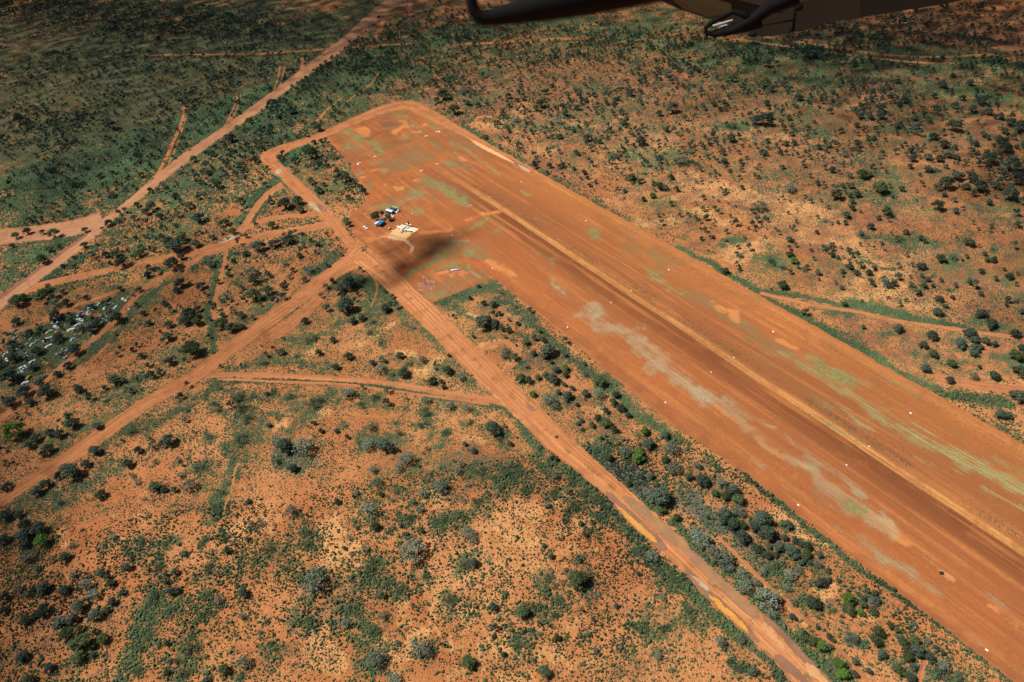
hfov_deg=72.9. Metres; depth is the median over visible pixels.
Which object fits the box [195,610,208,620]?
bare branched tree
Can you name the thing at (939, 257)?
olive bush
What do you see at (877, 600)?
sage shrub
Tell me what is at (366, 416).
track
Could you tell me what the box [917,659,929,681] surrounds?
track
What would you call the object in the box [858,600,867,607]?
olive bush
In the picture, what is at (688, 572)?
wet mud
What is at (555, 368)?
acacia tree
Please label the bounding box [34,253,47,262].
olive bush
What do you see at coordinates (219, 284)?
track
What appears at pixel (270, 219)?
track
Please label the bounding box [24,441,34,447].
acacia tree
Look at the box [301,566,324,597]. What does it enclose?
sage shrub
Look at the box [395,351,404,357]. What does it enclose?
acacia tree
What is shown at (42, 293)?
olive bush
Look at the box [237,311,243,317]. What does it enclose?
olive bush
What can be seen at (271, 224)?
olive bush
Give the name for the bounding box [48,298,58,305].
sage shrub
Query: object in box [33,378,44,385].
acacia tree
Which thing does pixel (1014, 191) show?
acacia tree
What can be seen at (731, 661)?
bare branched tree
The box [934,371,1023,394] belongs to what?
track
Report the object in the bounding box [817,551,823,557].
acacia shrub
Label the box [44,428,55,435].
acacia tree
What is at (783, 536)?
acacia tree
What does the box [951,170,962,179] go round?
acacia tree
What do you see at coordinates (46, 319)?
track
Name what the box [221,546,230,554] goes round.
olive bush
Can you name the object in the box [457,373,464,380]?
sage shrub
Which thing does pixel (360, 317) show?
acacia tree
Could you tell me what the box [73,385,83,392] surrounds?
acacia tree
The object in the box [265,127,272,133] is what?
acacia tree
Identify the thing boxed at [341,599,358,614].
bare branched tree
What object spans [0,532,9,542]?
acacia tree
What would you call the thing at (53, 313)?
acacia tree
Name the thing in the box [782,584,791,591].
sage shrub
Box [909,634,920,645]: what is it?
olive bush
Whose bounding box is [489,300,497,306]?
acacia tree
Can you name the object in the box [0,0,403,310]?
road
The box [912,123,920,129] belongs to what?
acacia tree
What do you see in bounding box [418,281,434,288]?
gravel bed
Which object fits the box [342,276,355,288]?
acacia tree
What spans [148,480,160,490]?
olive bush
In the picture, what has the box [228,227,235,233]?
olive bush
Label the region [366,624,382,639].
bare branched tree
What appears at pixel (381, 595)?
olive bush
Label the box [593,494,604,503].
bare branched tree
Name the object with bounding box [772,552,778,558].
acacia shrub
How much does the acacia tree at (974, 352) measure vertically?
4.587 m
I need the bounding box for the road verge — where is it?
[0,233,87,299]
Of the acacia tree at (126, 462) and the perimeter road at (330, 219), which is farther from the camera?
the perimeter road at (330, 219)
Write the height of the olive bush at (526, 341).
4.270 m
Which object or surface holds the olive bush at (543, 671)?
on the ground at (342, 18)
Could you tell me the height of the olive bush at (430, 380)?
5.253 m
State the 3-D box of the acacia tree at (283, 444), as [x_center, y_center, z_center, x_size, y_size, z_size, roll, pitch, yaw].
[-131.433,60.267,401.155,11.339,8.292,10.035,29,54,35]
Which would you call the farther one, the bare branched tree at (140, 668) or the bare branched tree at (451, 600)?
the bare branched tree at (451, 600)
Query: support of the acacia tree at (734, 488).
on the ground at (342, 18)
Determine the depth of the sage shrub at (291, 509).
366.11 m
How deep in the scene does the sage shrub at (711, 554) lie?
320.59 m
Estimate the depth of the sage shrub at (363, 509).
359.27 m
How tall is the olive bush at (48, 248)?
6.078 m
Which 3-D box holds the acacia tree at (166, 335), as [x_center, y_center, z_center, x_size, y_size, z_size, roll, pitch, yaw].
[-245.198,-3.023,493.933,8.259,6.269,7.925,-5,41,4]
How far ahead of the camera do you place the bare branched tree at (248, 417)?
424.74 m
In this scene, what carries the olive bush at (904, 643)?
on the ground at (342, 18)
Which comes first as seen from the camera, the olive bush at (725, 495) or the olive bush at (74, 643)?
the olive bush at (74, 643)
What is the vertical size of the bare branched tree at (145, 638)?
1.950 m
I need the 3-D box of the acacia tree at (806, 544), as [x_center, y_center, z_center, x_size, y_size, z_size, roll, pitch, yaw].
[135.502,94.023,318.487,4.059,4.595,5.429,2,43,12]
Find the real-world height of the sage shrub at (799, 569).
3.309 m
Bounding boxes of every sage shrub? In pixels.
[12,584,21,591]
[19,549,33,561]
[22,590,29,597]
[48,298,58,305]
[68,571,74,578]
[78,579,92,587]
[85,587,98,601]
[126,427,135,433]
[148,440,156,448]
[181,479,198,490]
[201,254,214,263]
[213,596,222,603]
[236,655,252,669]
[244,267,256,275]
[257,358,265,363]
[269,454,279,464]
[284,505,296,516]
[292,439,312,453]
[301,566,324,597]
[305,265,313,273]
[339,387,354,396]
[340,618,350,627]
[353,274,363,281]
[359,501,377,518]
[361,437,374,450]
[366,423,374,431]
[366,650,385,669]
[368,466,375,472]
[370,477,381,487]
[375,364,384,372]
[378,611,387,620]
[388,672,399,681]
[393,463,401,472]
[396,452,413,463]
[398,537,426,564]
[411,639,428,659]
[417,489,427,496]
[422,397,429,403]
[423,648,433,657]
[431,478,448,492]
[444,402,453,408]
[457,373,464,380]
[460,527,477,538]
[462,403,469,410]
[468,536,476,543]
[542,394,557,406]
[550,471,559,477]
[552,117,562,123]
[592,388,605,397]
[617,445,631,457]
[646,550,657,560]
[653,651,661,658]
[658,593,665,601]
[662,441,678,454]
[667,461,682,472]
[675,156,684,163]
[689,526,699,536]
[689,528,711,548]
[693,462,701,468]
[705,544,719,558]
[709,549,733,567]
[715,635,724,647]
[716,477,727,487]
[723,561,733,570]
[733,504,746,516]
[735,566,749,580]
[735,633,745,643]
[736,579,751,592]
[747,666,757,674]
[751,200,767,210]
[751,577,761,587]
[752,587,780,608]
[758,568,766,574]
[764,606,776,617]
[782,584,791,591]
[783,569,797,579]
[785,183,796,191]
[789,597,797,605]
[793,565,802,574]
[813,560,822,567]
[843,631,858,642]
[868,596,879,605]
[934,658,950,670]
[948,253,957,259]
[954,672,962,680]
[969,372,978,378]
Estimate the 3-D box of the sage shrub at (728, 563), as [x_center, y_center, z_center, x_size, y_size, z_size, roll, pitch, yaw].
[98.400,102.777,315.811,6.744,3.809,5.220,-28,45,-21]
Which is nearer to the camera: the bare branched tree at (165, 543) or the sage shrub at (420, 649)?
the sage shrub at (420, 649)
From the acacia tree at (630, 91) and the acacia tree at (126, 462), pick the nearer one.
the acacia tree at (126, 462)
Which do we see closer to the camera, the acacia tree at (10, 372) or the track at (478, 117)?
the acacia tree at (10, 372)
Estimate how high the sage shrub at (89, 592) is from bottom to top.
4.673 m
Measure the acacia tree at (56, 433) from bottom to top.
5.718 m
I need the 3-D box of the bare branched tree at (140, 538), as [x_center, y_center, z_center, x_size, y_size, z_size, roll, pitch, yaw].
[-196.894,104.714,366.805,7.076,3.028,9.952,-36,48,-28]
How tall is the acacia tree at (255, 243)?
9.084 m
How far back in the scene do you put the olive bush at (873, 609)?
292.62 m
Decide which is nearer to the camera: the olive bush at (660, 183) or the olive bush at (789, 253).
the olive bush at (789, 253)
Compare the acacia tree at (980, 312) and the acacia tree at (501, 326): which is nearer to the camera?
the acacia tree at (980, 312)
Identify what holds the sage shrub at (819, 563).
on the ground at (342, 18)
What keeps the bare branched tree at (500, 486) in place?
on the ground at (342, 18)
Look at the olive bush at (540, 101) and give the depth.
712.22 m
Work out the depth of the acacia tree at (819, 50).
721.79 m
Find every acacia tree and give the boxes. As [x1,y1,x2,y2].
[0,361,9,369]
[0,366,19,381]
[0,481,11,490]
[0,508,11,520]
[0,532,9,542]
[0,591,9,599]
[0,606,6,614]
[2,396,17,407]
[6,340,15,345]
[7,352,18,361]
[10,317,20,323]
[12,114,23,122]
[14,509,24,518]
[15,384,30,396]
[15,526,31,540]
[15,649,26,662]
[16,519,31,528]
[18,538,29,549]
[19,614,30,626]
[24,398,34,405]
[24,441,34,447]
[25,329,33,334]
[27,363,36,369]
[28,586,36,592]
[29,433,40,441]
[30,485,42,495]
[30,521,45,534]
[31,346,43,354]
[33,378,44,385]
[35,580,49,594]
[35,602,49,617]
[36,384,54,397]
[39,479,50,488]
[40,444,53,455]
[43,661,54,674]
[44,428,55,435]
[48,309,60,318]
[51,429,64,438]
[51,615,66,630]
[52,333,63,342]
[52,370,60,376]
[53,472,60,478]
[58,462,80,478]
[58,551,70,561]
[58,584,70,594]
[60,298,70,306]
[62,361,72,368]
[63,418,79,427]
[65,316,74,323]
[66,343,80,353]
[66,612,79,624]
[70,597,87,612]
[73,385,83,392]
[77,326,85,331]
[79,241,87,246]
[79,459,89,466]
[84,325,96,332]
[87,446,101,453]
[88,608,102,620]
[90,318,101,326]
[92,422,101,428]
[95,567,105,575]
[101,251,108,256]
[104,219,111,225]
[105,119,115,127]
[107,597,116,604]
[109,312,123,321]
[114,256,128,266]
[118,587,125,594]
[121,562,131,570]
[122,459,132,466]
[134,446,140,452]
[141,208,148,214]
[144,271,151,276]
[144,319,151,325]
[145,200,155,209]
[155,213,164,218]
[157,434,175,446]
[161,236,171,244]
[162,332,173,339]
[163,356,173,363]
[164,256,178,268]
[164,587,174,595]
[165,237,186,250]
[170,567,176,574]
[172,286,179,292]
[173,278,184,286]
[174,587,180,593]
[177,315,190,324]
[180,306,197,317]
[190,212,204,221]
[190,239,200,246]
[193,305,201,311]
[195,281,205,288]
[223,322,237,331]
[225,133,235,141]
[235,196,243,203]
[237,323,245,328]
[237,587,246,597]
[247,275,257,282]
[249,156,257,161]
[250,240,266,250]
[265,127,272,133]
[266,99,276,105]
[268,239,277,246]
[275,437,292,453]
[276,197,291,207]
[277,348,284,354]
[281,234,294,244]
[285,105,296,113]
[286,463,295,471]
[291,195,302,203]
[300,317,308,322]
[314,124,321,130]
[314,186,322,192]
[335,284,343,291]
[335,296,354,312]
[339,172,351,180]
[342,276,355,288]
[349,317,355,323]
[358,314,364,320]
[376,438,393,451]
[380,303,389,311]
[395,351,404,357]
[398,366,407,377]
[469,557,477,567]
[475,314,490,328]
[484,420,500,434]
[486,602,496,610]
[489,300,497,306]
[490,319,499,328]
[498,324,504,329]
[538,336,546,341]
[541,343,554,357]
[545,373,556,383]
[551,366,559,371]
[563,391,572,401]
[582,389,589,395]
[583,133,590,139]
[594,414,600,420]
[609,398,615,405]
[612,391,619,396]
[616,403,625,411]
[626,88,633,95]
[635,136,645,144]
[643,439,653,449]
[646,473,653,478]
[646,486,670,506]
[660,430,668,439]
[666,101,677,112]
[696,474,709,486]
[715,506,732,522]
[725,516,739,530]
[727,484,739,494]
[735,529,750,543]
[748,520,759,531]
[749,115,759,123]
[750,543,763,552]
[752,509,774,526]
[755,112,773,125]
[758,524,777,540]
[761,56,771,66]
[761,551,771,558]
[767,84,774,91]
[772,540,784,551]
[779,533,788,539]
[780,519,792,528]
[784,542,798,554]
[791,535,799,543]
[791,553,799,559]
[795,93,804,99]
[800,44,815,57]
[803,540,811,549]
[805,595,821,608]
[813,46,824,56]
[814,577,826,586]
[866,223,874,228]
[874,103,885,111]
[875,110,885,119]
[876,648,887,659]
[893,323,903,331]
[900,96,909,102]
[905,672,916,681]
[907,154,916,160]
[909,643,926,657]
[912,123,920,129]
[915,262,927,268]
[917,340,928,347]
[920,364,932,371]
[923,165,932,171]
[923,652,936,662]
[924,153,932,159]
[926,330,937,339]
[929,132,937,138]
[931,200,944,209]
[931,307,944,314]
[934,296,943,301]
[935,154,944,161]
[936,79,947,87]
[938,176,955,188]
[939,140,949,147]
[945,119,962,130]
[945,376,954,382]
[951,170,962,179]
[955,338,966,349]
[961,183,971,189]
[962,327,978,337]
[965,79,974,85]
[966,104,976,112]
[966,171,978,181]
[969,335,979,341]
[970,343,979,350]
[970,349,979,356]
[973,179,989,190]
[974,308,989,316]
[975,95,987,104]
[979,152,997,161]
[980,336,991,343]
[982,108,993,114]
[985,317,997,328]
[989,371,1001,379]
[990,180,1001,188]
[994,135,1003,142]
[995,409,1006,418]
[996,112,1004,118]
[999,142,1012,152]
[1000,127,1009,133]
[1001,185,1019,199]
[1002,156,1022,170]
[1004,118,1016,125]
[1004,272,1013,278]
[1005,411,1013,418]
[1007,389,1023,401]
[1009,329,1021,336]
[1011,365,1023,375]
[1012,172,1023,178]
[1013,120,1023,130]
[1013,177,1022,184]
[1017,344,1023,351]
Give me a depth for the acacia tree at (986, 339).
398.62 m
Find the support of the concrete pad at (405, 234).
on the airstrip
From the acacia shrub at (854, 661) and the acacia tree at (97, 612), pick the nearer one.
the acacia shrub at (854, 661)
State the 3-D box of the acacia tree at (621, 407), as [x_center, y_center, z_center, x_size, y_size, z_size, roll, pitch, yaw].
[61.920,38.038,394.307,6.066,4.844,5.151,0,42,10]
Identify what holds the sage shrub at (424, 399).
on the ground at (342, 18)
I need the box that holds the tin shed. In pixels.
[385,208,394,213]
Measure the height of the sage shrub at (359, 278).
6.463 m
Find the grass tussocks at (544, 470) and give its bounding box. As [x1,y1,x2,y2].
[0,376,1023,681]
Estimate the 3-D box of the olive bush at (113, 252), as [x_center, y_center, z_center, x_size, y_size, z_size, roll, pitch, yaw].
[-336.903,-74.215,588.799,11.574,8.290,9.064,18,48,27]
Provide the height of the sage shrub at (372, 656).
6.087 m
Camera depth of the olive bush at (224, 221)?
607.48 m
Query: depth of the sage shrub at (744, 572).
309.95 m
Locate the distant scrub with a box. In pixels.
[0,0,1023,646]
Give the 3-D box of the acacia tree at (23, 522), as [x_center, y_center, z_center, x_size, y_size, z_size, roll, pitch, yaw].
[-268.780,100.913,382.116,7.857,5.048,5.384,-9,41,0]
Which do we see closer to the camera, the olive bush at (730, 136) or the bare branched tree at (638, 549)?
the bare branched tree at (638, 549)
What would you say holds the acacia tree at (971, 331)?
on the ground at (342, 18)
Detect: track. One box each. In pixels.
[0,237,242,421]
[0,309,101,331]
[0,317,13,330]
[24,222,327,293]
[49,343,108,428]
[61,289,119,312]
[146,48,327,55]
[154,107,185,175]
[167,117,186,164]
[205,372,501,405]
[212,249,228,320]
[217,378,488,404]
[223,463,238,509]
[224,93,237,124]
[228,212,316,235]
[229,182,283,242]
[272,65,280,90]
[300,58,304,69]
[314,98,341,124]
[341,72,378,106]
[341,411,392,417]
[345,43,417,48]
[370,278,377,306]
[373,13,388,37]
[407,0,412,15]
[465,36,589,44]
[469,124,505,131]
[472,115,491,127]
[481,341,520,371]
[664,33,957,63]
[715,535,869,681]
[759,291,1023,340]
[763,36,1021,57]
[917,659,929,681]
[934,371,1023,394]
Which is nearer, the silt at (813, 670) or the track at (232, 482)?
the silt at (813, 670)
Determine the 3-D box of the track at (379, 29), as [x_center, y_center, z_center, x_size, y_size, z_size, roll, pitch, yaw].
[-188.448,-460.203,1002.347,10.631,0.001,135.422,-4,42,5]
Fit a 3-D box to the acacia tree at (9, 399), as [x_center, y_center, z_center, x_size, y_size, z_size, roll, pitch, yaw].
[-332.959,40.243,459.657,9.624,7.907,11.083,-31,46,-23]
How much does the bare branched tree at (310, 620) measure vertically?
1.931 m
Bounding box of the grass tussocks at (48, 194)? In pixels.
[0,2,1023,535]
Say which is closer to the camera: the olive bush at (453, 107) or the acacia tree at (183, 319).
the acacia tree at (183, 319)
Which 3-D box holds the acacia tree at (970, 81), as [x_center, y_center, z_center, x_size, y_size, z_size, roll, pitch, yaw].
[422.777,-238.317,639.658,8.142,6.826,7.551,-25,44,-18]
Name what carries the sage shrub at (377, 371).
on the ground at (342, 18)
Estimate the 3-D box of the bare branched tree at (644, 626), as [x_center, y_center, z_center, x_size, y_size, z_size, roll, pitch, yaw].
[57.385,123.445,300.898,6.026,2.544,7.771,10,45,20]
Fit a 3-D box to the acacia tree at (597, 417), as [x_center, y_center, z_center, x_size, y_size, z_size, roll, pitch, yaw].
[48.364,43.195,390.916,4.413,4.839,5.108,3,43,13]
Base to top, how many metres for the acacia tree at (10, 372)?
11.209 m
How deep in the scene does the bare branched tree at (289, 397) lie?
434.99 m
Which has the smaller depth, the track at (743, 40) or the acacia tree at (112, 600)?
the acacia tree at (112, 600)
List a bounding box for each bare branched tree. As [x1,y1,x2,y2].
[110,216,124,223]
[132,532,144,545]
[134,665,142,677]
[138,632,152,644]
[144,588,161,606]
[153,560,164,572]
[160,538,169,549]
[163,602,177,616]
[177,667,190,681]
[183,640,201,658]
[186,630,197,642]
[191,459,206,472]
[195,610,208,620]
[198,589,210,602]
[199,562,213,574]
[208,501,223,515]
[227,390,248,401]
[231,431,250,446]
[234,402,251,413]
[239,412,254,425]
[263,543,277,554]
[283,564,293,571]
[284,393,296,401]
[295,526,310,538]
[301,392,324,410]
[301,538,311,548]
[304,333,318,343]
[304,614,315,625]
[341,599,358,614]
[361,556,381,573]
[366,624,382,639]
[369,393,379,400]
[396,582,407,591]
[404,512,413,523]
[416,419,429,429]
[420,405,432,416]
[428,514,442,525]
[445,593,458,606]
[452,509,466,523]
[457,556,474,570]
[471,497,483,505]
[473,465,487,477]
[489,474,500,482]
[495,480,508,489]
[497,459,519,478]
[505,634,521,651]
[513,465,524,478]
[543,571,555,579]
[547,487,559,498]
[550,611,558,622]
[551,595,565,602]
[565,476,574,484]
[566,500,579,515]
[577,487,592,497]
[592,512,602,519]
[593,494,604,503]
[632,545,644,555]
[636,620,650,634]
[658,624,674,633]
[670,573,680,583]
[684,605,694,614]
[725,121,741,131]
[726,657,735,668]
[735,664,745,671]
[892,235,911,242]
[929,666,953,681]
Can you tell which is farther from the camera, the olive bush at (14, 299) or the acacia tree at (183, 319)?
the olive bush at (14, 299)
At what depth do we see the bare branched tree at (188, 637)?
322.24 m
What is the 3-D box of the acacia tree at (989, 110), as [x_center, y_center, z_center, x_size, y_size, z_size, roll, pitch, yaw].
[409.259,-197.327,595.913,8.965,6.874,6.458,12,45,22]
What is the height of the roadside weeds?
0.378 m
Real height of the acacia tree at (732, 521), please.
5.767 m
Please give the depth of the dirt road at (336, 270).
463.07 m
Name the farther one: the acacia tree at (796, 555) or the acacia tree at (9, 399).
the acacia tree at (9, 399)
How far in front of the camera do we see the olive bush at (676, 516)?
337.02 m
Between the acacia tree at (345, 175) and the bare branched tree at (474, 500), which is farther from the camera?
the acacia tree at (345, 175)
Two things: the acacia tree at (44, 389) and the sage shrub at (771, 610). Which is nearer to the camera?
the sage shrub at (771, 610)
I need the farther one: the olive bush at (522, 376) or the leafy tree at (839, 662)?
the olive bush at (522, 376)
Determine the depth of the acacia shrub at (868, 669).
275.81 m
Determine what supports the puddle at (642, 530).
on the wet mud at (660, 544)
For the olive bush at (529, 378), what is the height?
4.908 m
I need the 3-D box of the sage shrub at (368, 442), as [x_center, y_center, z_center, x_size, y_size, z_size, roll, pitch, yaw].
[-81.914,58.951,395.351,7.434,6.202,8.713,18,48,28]
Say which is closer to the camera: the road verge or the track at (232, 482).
the track at (232, 482)
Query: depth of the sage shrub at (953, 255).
458.40 m
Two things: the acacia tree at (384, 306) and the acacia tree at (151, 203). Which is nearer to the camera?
the acacia tree at (384, 306)
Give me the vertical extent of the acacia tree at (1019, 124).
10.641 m
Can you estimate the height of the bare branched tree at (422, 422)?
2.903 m
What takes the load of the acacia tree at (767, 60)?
on the ground at (342, 18)
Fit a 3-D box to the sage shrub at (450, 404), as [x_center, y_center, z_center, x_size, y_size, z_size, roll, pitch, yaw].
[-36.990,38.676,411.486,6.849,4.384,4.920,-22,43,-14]
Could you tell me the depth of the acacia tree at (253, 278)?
532.92 m
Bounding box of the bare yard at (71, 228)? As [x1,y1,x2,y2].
[0,212,101,244]
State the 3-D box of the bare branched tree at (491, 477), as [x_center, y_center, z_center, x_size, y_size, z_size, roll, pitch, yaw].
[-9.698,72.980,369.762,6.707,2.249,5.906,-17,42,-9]
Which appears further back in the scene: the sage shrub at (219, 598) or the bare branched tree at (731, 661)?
the sage shrub at (219, 598)
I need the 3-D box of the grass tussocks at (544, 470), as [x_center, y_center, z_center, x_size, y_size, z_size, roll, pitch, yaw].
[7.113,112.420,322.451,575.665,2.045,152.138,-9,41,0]
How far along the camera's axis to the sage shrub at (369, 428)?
404.66 m
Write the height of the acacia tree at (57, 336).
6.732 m
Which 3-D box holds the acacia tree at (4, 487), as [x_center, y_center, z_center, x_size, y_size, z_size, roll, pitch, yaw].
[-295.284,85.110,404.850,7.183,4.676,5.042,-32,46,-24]
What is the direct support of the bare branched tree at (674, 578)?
on the ground at (342, 18)
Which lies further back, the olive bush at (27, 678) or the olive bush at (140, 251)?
the olive bush at (140, 251)
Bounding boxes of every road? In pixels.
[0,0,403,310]
[0,248,361,506]
[259,100,500,247]
[267,295,324,338]
[349,248,831,681]
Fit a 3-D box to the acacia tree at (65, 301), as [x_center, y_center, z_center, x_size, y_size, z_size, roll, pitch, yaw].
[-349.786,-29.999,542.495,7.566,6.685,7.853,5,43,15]
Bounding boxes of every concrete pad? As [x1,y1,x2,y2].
[390,228,412,238]
[397,224,417,232]
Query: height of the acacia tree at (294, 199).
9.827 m
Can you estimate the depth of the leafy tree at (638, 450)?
367.74 m
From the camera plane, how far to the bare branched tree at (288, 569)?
342.53 m
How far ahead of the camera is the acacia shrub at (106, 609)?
336.19 m
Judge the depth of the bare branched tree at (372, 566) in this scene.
338.43 m
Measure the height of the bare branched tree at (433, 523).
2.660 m
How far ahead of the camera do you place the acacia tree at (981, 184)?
509.47 m
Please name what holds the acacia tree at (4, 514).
on the ground at (342, 18)
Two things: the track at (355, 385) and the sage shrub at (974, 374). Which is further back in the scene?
the track at (355, 385)
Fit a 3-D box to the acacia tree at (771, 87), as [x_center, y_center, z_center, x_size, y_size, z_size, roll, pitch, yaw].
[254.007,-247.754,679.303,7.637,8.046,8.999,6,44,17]
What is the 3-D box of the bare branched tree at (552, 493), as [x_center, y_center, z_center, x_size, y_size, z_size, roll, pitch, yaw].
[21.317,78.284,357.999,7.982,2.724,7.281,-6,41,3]
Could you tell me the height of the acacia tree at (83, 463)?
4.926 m
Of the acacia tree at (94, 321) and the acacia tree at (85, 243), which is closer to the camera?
the acacia tree at (94, 321)
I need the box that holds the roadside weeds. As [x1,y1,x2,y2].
[468,140,1023,554]
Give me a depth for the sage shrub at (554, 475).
364.17 m
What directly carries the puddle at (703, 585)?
on the wet mud at (688, 572)
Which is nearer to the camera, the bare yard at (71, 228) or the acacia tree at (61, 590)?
the acacia tree at (61, 590)
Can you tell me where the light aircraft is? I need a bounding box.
[466,0,960,37]
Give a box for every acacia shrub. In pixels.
[90,652,96,658]
[103,606,110,613]
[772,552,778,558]
[788,613,797,619]
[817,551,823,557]
[824,576,830,582]
[851,657,859,664]
[865,667,872,673]
[909,663,917,671]
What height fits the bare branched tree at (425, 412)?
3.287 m
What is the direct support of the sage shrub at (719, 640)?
on the ground at (342, 18)
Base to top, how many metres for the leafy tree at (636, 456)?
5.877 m
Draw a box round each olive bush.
[7,294,24,305]
[10,232,19,237]
[21,227,31,233]
[23,673,33,681]
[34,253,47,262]
[35,287,54,301]
[44,246,54,251]
[46,228,59,237]
[57,627,73,642]
[64,631,92,650]
[67,180,75,186]
[70,649,83,665]
[74,624,83,632]
[88,642,95,649]
[93,488,105,499]
[97,632,107,643]
[106,373,121,383]
[106,579,113,586]
[109,249,121,256]
[133,248,143,255]
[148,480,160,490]
[163,320,172,326]
[163,669,170,675]
[176,233,186,239]
[180,339,200,354]
[184,202,192,208]
[189,155,196,161]
[190,316,201,324]
[212,318,226,327]
[213,179,222,187]
[217,664,227,676]
[220,219,229,224]
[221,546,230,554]
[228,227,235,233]
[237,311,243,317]
[245,288,260,300]
[255,293,263,300]
[259,284,274,293]
[267,221,275,227]
[295,205,304,211]
[303,146,318,157]
[307,176,314,183]
[342,352,352,358]
[370,520,379,530]
[377,591,384,599]
[425,377,436,384]
[437,88,449,99]
[442,365,451,373]
[447,104,459,114]
[460,654,475,669]
[509,352,518,359]
[515,373,525,381]
[515,602,528,619]
[521,339,529,344]
[525,375,532,383]
[535,98,545,107]
[537,664,550,678]
[552,633,560,641]
[566,568,588,590]
[593,375,606,385]
[599,417,611,426]
[606,454,613,459]
[610,425,618,431]
[654,505,666,515]
[655,181,664,189]
[661,455,668,462]
[673,513,680,520]
[684,473,693,479]
[711,490,719,495]
[720,490,731,499]
[721,267,728,273]
[726,133,735,141]
[728,74,737,81]
[730,493,744,505]
[739,520,747,528]
[748,590,755,597]
[760,77,769,87]
[777,280,788,287]
[785,236,792,241]
[786,251,794,256]
[794,627,809,640]
[799,549,811,560]
[807,636,817,645]
[830,189,842,199]
[840,602,855,615]
[851,669,858,677]
[853,190,861,195]
[856,169,868,178]
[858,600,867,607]
[868,634,883,645]
[869,605,877,615]
[871,180,889,193]
[872,625,885,636]
[881,206,891,215]
[886,620,894,628]
[892,663,903,675]
[894,626,899,631]
[898,637,910,650]
[903,649,913,662]
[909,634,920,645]
[928,349,937,357]
[935,254,946,261]
[946,358,956,366]
[963,236,975,245]
[1009,348,1023,359]
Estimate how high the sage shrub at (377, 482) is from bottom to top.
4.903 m
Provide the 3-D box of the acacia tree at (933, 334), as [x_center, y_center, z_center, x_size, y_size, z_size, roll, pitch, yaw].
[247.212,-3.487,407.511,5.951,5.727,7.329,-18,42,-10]
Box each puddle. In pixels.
[219,233,238,242]
[308,201,320,211]
[518,164,530,171]
[614,503,656,542]
[691,575,710,591]
[708,594,748,632]
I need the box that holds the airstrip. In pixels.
[327,110,1023,681]
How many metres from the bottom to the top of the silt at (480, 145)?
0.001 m
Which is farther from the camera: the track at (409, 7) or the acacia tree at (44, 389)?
the track at (409, 7)
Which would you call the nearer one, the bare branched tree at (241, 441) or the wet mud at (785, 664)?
the wet mud at (785, 664)
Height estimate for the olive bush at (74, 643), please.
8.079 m
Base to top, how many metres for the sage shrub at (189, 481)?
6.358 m
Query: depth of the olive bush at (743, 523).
329.30 m
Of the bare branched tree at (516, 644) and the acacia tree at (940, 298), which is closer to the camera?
the bare branched tree at (516, 644)
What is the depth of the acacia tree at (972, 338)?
400.76 m
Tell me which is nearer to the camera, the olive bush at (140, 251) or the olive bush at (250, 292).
the olive bush at (250, 292)
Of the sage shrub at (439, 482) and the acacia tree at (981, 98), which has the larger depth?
the acacia tree at (981, 98)
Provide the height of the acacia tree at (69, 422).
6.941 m
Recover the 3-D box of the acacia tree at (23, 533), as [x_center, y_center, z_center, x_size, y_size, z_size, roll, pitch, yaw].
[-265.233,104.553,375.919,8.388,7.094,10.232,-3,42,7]
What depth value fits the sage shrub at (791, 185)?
541.51 m
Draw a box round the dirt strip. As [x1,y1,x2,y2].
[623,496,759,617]
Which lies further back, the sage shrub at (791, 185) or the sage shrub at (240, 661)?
the sage shrub at (791, 185)
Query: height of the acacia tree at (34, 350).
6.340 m
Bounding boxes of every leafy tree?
[2,421,24,438]
[32,534,47,545]
[529,390,536,395]
[561,363,567,371]
[632,453,644,463]
[634,448,643,453]
[640,425,649,434]
[753,597,762,603]
[790,257,797,262]
[816,640,828,650]
[833,657,848,670]
[835,667,850,678]
[842,592,857,604]
[857,608,865,615]
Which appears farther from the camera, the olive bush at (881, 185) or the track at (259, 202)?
the track at (259, 202)
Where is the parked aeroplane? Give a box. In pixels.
[397,221,410,231]
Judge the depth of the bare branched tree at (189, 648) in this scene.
317.09 m
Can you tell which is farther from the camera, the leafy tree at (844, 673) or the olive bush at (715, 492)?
the olive bush at (715, 492)
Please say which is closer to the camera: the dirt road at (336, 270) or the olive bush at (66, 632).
the olive bush at (66, 632)
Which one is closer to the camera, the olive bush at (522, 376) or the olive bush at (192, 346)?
the olive bush at (522, 376)
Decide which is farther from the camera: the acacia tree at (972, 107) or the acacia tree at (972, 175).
the acacia tree at (972, 107)
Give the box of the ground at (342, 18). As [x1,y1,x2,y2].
[0,0,1023,681]
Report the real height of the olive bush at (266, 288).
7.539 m
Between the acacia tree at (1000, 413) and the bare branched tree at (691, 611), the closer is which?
the bare branched tree at (691, 611)
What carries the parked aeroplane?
on the concrete pad at (405, 234)
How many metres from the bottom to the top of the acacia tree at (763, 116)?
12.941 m
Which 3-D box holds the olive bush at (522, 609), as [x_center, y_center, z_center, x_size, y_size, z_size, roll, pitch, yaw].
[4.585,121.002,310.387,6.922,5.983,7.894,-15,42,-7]
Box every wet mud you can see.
[316,203,326,211]
[509,158,531,172]
[526,403,534,410]
[605,491,666,550]
[682,564,758,641]
[762,613,829,681]
[774,654,808,681]
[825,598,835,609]
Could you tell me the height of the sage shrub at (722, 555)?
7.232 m
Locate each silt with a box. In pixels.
[470,139,513,162]
[761,623,784,649]
[805,662,827,681]
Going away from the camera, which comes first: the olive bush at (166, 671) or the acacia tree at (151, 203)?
the olive bush at (166, 671)
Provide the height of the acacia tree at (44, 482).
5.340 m

